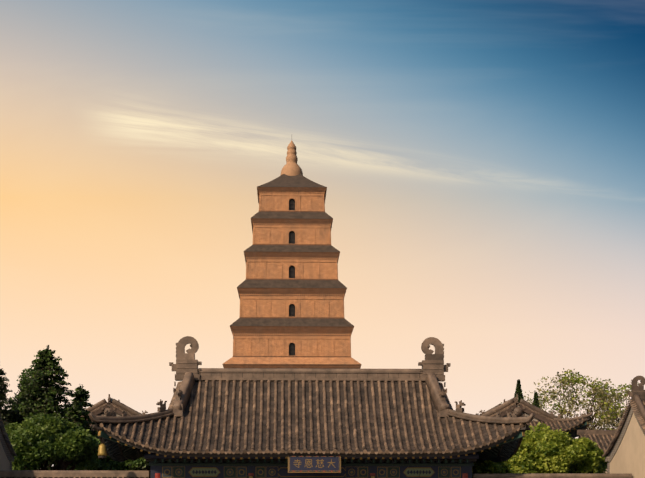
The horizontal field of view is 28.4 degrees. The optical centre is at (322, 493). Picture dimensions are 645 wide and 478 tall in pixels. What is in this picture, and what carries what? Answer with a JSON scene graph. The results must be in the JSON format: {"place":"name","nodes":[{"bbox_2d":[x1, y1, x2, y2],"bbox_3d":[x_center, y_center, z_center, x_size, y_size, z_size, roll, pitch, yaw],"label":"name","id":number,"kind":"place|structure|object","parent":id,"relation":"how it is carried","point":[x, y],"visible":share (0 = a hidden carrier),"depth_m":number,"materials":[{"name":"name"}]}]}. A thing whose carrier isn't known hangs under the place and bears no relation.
{"place":"outdoors","nodes":[
{"label":"outdoors","id":0,"kind":"place"},
{"bbox_2d":[0,414,16,469],"bbox_3d":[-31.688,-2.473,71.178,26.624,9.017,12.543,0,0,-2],"label":"side hall","id":1,"kind":"structure","parent":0,"point":[7,452],"depth_m":75.42,"materials":[{"name":"tile"}]},
{"bbox_2d":[81,394,147,454],"bbox_3d":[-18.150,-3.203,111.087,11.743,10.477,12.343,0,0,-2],"label":"tiled roof","id":2,"kind":"structure","parent":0,"point":[101,407],"depth_m":107.75,"materials":[{"name":"tile"}]},
{"bbox_2d":[88,336,534,477],"bbox_3d":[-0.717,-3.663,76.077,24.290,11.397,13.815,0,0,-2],"label":"gate hall","id":3,"kind":"structure","parent":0,"point":[293,423],"depth_m":72.17,"materials":[{"name":"tile"}]},
{"bbox_2d":[0,0,644,465],"label":"sky","id":4,"kind":"structure","parent":0,"point":[480,163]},
{"bbox_2d":[475,394,592,437],"bbox_3d":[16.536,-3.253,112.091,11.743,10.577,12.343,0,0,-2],"label":"tiled roof","id":5,"kind":"structure","parent":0,"point":[523,408],"depth_m":108.45,"materials":[{"name":"tile"}]},
{"bbox_2d":[473,473,631,477],"bbox_3d":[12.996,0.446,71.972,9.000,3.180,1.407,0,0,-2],"label":"boundary wall","id":6,"kind":"structure","parent":0,"point":[552,475],"depth_m":71.87,"materials":[{"name":"tile"}]},
{"bbox_2d":[577,430,615,472],"bbox_3d":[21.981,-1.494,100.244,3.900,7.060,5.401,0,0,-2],"label":"tiled roof","id":7,"kind":"structure","parent":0,"point":[602,439],"depth_m":99.87,"materials":[{"name":"tile"}]},
{"bbox_2d":[602,376,644,477],"bbox_3d":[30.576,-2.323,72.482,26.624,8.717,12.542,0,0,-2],"label":"side hall","id":8,"kind":"structure","parent":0,"point":[624,452],"depth_m":72.31,"materials":[{"name":"paint"}]},
{"label":"ground","id":9,"kind":"structure","parent":0,"visible":0},
{"bbox_2d":[0,368,19,431],"bbox_3d":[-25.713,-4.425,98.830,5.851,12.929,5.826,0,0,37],"label":"tall tree","id":10,"kind":"object","parent":9,"relation":"on","point":[4,390],"visible":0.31,"depth_m":98.64,"materials":[{"name":"green plant"}]},
{"bbox_2d":[4,368,53,423],"bbox_3d":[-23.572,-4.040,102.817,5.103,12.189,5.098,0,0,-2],"label":"tall tree","id":11,"kind":"object","parent":9,"relation":"on","point":[26,375],"visible":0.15,"depth_m":102.19,"materials":[{"name":"green plant"}]},
{"bbox_2d":[5,345,73,469],"bbox_3d":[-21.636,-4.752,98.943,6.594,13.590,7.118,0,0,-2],"label":"tall tree","id":12,"kind":"object","parent":9,"relation":"on","point":[47,392],"visible":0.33,"depth_m":98.55,"materials":[{"name":"green plant"}]},
{"bbox_2d":[4,413,101,469],"bbox_3d":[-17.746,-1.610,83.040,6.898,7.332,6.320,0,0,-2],"label":"broadleaf","id":13,"kind":"object","parent":9,"relation":"on","point":[38,441],"visible":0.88,"depth_m":81.41,"materials":[{"name":"green plant"}]},
{"bbox_2d":[0,470,149,477],"bbox_3d":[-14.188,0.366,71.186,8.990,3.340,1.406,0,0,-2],"label":"boundary wall","id":14,"kind":"structure","parent":9,"relation":"on","point":[74,474],"depth_m":71.08,"materials":[{"name":"tile"}]},
{"bbox_2d":[65,401,88,469],"bbox_3d":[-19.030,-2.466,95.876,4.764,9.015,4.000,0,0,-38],"label":"conifer","id":15,"kind":"object","parent":9,"relation":"on","point":[74,413],"visible":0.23,"depth_m":95.90,"materials":[{"name":"green plant"}]},
{"bbox_2d":[66,384,98,438],"bbox_3d":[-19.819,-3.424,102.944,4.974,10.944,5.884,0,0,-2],"label":"conifer","id":16,"kind":"object","parent":9,"relation":"on","point":[80,395],"visible":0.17,"depth_m":102.89,"materials":[{"name":"green plant"}]},
{"bbox_2d":[91,455,149,477],"bbox_3d":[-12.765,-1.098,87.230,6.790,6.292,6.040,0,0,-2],"label":"shrub","id":17,"kind":"object","parent":9,"relation":"on","point":[109,463],"visible":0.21,"depth_m":84.70,"materials":[{"name":"green plant"}]},
{"bbox_2d":[222,140,361,368],"bbox_3d":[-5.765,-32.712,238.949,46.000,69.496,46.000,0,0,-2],"label":"pagoda","id":18,"kind":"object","parent":9,"relation":"on","point":[291,288],"visible":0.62,"depth_m":229.78,"materials":[{"name":"brick"}]},
{"bbox_2d":[472,447,549,477],"bbox_3d":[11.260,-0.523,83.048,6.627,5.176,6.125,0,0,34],"label":"broadleaf","id":19,"kind":"object","parent":9,"relation":"on","point":[517,462],"visible":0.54,"depth_m":80.74,"materials":[{"name":"green plant"}]},
{"bbox_2d":[514,379,523,401],"bbox_3d":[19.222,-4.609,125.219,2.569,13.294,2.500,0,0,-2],"label":"cypress","id":20,"kind":"object","parent":9,"relation":"on","point":[518,391],"visible":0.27,"depth_m":124.98,"materials":[{"name":"green plant"}]},
{"bbox_2d":[532,392,540,408],"bbox_3d":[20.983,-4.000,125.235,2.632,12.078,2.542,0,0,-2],"label":"cypress","id":21,"kind":"object","parent":9,"relation":"on","point":[535,401],"visible":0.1,"depth_m":125.07,"materials":[{"name":"green plant"}]},
{"bbox_2d":[519,422,606,472],"bbox_3d":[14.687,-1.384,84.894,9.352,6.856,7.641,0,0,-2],"label":"broadleaf","id":22,"kind":"object","parent":9,"relation":"on","point":[552,451],"visible":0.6,"depth_m":82.68,"materials":[{"name":"green plant"}]},
{"bbox_2d":[524,368,621,438],"bbox_3d":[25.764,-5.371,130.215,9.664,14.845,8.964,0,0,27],"label":"spring tree","id":23,"kind":"object","parent":9,"relation":"on","point":[598,390],"visible":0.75,"depth_m":128.71,"materials":[{"name":"green plant"}]},
{"bbox_2d":[587,383,638,429],"bbox_3d":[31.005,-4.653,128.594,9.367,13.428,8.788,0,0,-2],"label":"spring tree","id":24,"kind":"object","parent":9,"relation":"on","point":[613,418],"visible":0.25,"depth_m":127.45,"materials":[{"name":"green plant"}]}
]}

